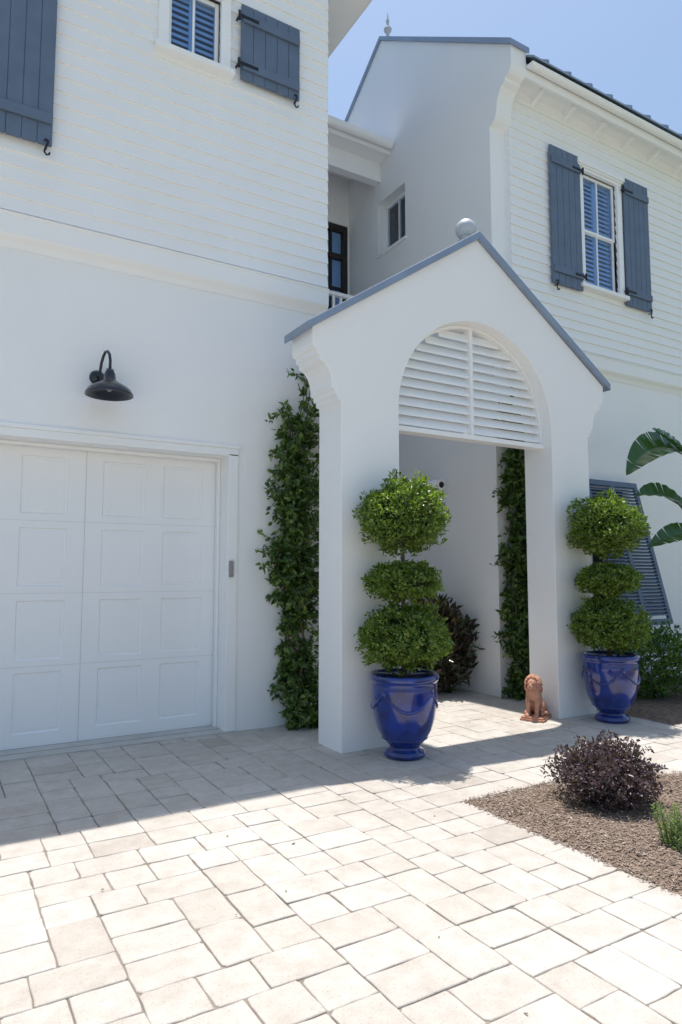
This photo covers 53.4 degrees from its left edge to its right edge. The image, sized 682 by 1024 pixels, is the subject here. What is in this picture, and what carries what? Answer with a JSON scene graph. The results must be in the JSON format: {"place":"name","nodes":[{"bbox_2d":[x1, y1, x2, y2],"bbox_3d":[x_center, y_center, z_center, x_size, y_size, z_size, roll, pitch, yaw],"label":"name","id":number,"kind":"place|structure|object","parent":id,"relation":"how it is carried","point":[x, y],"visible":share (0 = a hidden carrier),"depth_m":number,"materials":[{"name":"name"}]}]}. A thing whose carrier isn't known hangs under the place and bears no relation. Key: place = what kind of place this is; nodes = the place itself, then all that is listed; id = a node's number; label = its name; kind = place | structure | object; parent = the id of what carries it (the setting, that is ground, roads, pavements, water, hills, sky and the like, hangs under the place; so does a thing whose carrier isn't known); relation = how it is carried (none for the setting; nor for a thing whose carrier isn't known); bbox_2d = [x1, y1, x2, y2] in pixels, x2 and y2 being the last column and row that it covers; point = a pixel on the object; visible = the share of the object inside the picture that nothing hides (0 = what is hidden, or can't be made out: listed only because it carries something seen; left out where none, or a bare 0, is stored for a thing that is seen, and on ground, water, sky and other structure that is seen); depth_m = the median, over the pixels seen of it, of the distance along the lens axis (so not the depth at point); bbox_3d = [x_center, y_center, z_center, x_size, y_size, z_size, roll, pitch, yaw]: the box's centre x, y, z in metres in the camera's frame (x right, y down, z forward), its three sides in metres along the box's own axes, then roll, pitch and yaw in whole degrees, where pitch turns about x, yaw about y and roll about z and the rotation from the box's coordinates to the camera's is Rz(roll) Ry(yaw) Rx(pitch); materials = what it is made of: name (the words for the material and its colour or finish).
{"place":"outdoors","nodes":[
{"label":"outdoors","id":0,"kind":"place"},
{"bbox_2d":[0,685,681,1023],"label":"driveway","id":1,"kind":"structure","parent":0,"point":[165,965],"depth_m":3.09,"materials":[{"name":"beige stone"}]},
{"bbox_2d":[0,725,233,761],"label":"threshold slab","id":2,"kind":"structure","parent":1,"relation":"on","point":[50,750],"depth_m":5.70,"materials":[{"name":"concrete"}]},
{"bbox_2d":[369,668,438,760],"bbox_3d":[0.503,1.603,5.384,0.561,0.645,0.562,-5,-7,42],"label":"planter","id":3,"kind":"object","parent":1,"relation":"on","point":[404,711],"visible":1,"depth_m":5.19,"materials":[{"name":"ceramic"}]},
{"bbox_2d":[352,468,454,677],"bbox_3d":[0.515,0.484,5.455,0.849,1.695,0.872,3,-6,-31],"label":"topiary tree","id":4,"kind":"object","parent":3,"relation":"on","point":[393,515],"visible":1,"depth_m":5.30,"materials":[{"name":"green plant"}]},
{"bbox_2d":[401,592,484,692],"bbox_3d":[1.147,1.622,8.254,1.187,1.392,1.160,3,-6,-31],"label":"shrub","id":5,"kind":"object","parent":1,"relation":"on","point":[461,656],"visible":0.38,"depth_m":8.05,"materials":[{"name":"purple plant"}]},
{"bbox_2d":[284,218,610,752],"bbox_3d":[1.229,-0.449,6.595,3.740,5.010,0.470,3,-6,-31],"label":"gateway","id":6,"kind":"object","parent":1,"relation":"on","point":[355,353],"visible":0.95,"depth_m":6.43,"materials":[{"name":"white paint"}]},
{"bbox_2d":[520,674,551,722],"bbox_3d":[1.937,1.830,6.744,0.230,0.438,0.345,-3,-6,31],"label":"lion statue","id":7,"kind":"object","parent":1,"relation":"on","point":[536,710],"visible":1,"depth_m":6.66,"materials":[{"name":"ceramic"}]},
{"bbox_2d":[580,650,640,723],"bbox_3d":[2.650,1.715,6.659,0.561,0.645,0.562,0,-5,-4],"label":"planter","id":8,"kind":"object","parent":1,"relation":"on","point":[612,684],"visible":0.99,"depth_m":6.47,"materials":[{"name":"ceramic"}]},
{"bbox_2d":[564,487,653,656],"bbox_3d":[2.667,0.600,6.781,0.849,1.695,0.872,-3,-6,29],"label":"topiary tree","id":9,"kind":"object","parent":8,"relation":"on","point":[602,526],"visible":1,"depth_m":6.59,"materials":[{"name":"green plant"}]},
{"bbox_2d":[328,0,681,133],"label":"sky","id":10,"kind":"structure","parent":0,"point":[630,51],"materials":[{"name":"blue"}]},
{"bbox_2d":[460,768,681,894],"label":"mulch bed","id":11,"kind":"object","parent":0,"point":[608,850],"visible":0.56,"depth_m":3.83,"materials":[{"name":"brown wood"}]},
{"bbox_2d":[540,729,671,812],"bbox_3d":[1.640,1.611,4.247,0.763,0.448,0.711,-1,-5,10],"label":"shrub","id":12,"kind":"object","parent":11,"relation":"on","point":[605,773],"visible":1,"depth_m":4.10,"materials":[{"name":"purple plant"}]},
{"bbox_2d":[648,801,681,851],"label":"herb plant","id":13,"kind":"object","parent":11,"relation":"on","point":[675,837],"visible":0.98,"depth_m":3.51,"materials":[{"name":"green plant"}]},
{"bbox_2d":[596,675,681,724],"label":"mulch bed","id":14,"kind":"object","parent":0,"point":[642,713],"visible":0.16,"depth_m":7.06,"materials":[{"name":"brown wood"}]},
{"bbox_2d":[612,613,681,699],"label":"flowering shrub","id":15,"kind":"object","parent":14,"relation":"on","point":[658,674],"visible":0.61,"depth_m":7.55,"materials":[{"name":"green plant"}]},
{"bbox_2d":[626,428,681,547],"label":"bird of paradise plant","id":16,"kind":"object","parent":14,"relation":"on","point":[639,455],"visible":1,"depth_m":7.72,"materials":[{"name":"green plant"}]},
{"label":"ground","id":17,"kind":"structure","parent":0,"visible":0},
{"bbox_2d":[0,0,371,750],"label":"garage wing","id":18,"kind":"structure","parent":17,"relation":"on","point":[164,202],"depth_m":6.12,"materials":[{"name":"white paint"}]},
{"bbox_2d":[0,444,215,750],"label":"garage door","id":19,"kind":"structure","parent":18,"relation":"in","point":[107,560],"depth_m":5.94,"materials":[{"name":"paint"}]},
{"bbox_2d":[84,350,133,400],"bbox_3d":[-1.926,-1.158,5.639,0.386,0.396,0.433,3,-6,-31],"label":"wall lamp","id":20,"kind":"object","parent":18,"relation":"attached to","point":[106,386],"visible":1,"depth_m":5.65,"materials":[{"name":"black metal"}]},
{"bbox_2d":[153,0,234,80],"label":"window","id":21,"kind":"structure","parent":18,"relation":"in","point":[186,33],"depth_m":6.51,"materials":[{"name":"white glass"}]},
{"bbox_2d":[255,368,318,730],"bbox_3d":[-0.290,0.383,6.452,1.071,3.705,0.578,3,-6,-31],"label":"climbing vine","id":22,"kind":"object","parent":18,"relation":"attached to","point":[293,564],"visible":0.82,"depth_m":6.41,"materials":[{"name":"green plant"}]},
{"bbox_2d":[327,13,681,696],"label":"house wing","id":23,"kind":"structure","parent":17,"relation":"on","point":[561,189],"depth_m":9.29,"materials":[{"name":"white paint"}]},
{"bbox_2d":[327,222,346,308],"bbox_3d":[-0.383,-3.397,11.021,1.080,2.800,0.100,3,-6,-31],"label":"french door","id":24,"kind":"structure","parent":23,"relation":"in","point":[337,234],"depth_m":11.28,"materials":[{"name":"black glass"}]},
{"bbox_2d":[375,191,406,258],"bbox_3d":[0.851,-4.400,10.340,0.275,0.880,0.780,3,-6,-31],"label":"window","id":25,"kind":"structure","parent":23,"relation":"in","point":[394,211],"depth_m":10.55,"materials":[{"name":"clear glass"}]},
{"bbox_2d":[421,479,445,489],"bbox_3d":[1.228,-0.349,8.971,0.171,0.160,0.371,3,-6,-31],"label":"security camera","id":26,"kind":"object","parent":23,"relation":"attached to","point":[440,483],"visible":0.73,"depth_m":8.82,"materials":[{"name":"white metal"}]},
{"bbox_2d":[577,157,629,301],"bbox_3d":[3.521,-3.833,9.347,0.960,1.785,0.285,3,-6,-31],"label":"window","id":27,"kind":"structure","parent":23,"relation":"in","point":[594,237],"depth_m":9.43,"materials":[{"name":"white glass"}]},
{"bbox_2d":[590,486,629,601],"bbox_3d":[3.539,0.555,8.989,0.800,1.870,0.033,3,-6,-31],"label":"window","id":28,"kind":"structure","parent":23,"relation":"in","point":[594,559],"depth_m":8.93,"materials":[{"name":"white glass"}]},
{"bbox_2d":[489,387,529,700],"bbox_3d":[2.269,0.521,7.953,1.228,3.918,0.605,3,-6,-31],"label":"climbing vine","id":29,"kind":"object","parent":17,"relation":"on","point":[516,632],"visible":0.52,"depth_m":7.90,"materials":[{"name":"green plant"}]}
]}

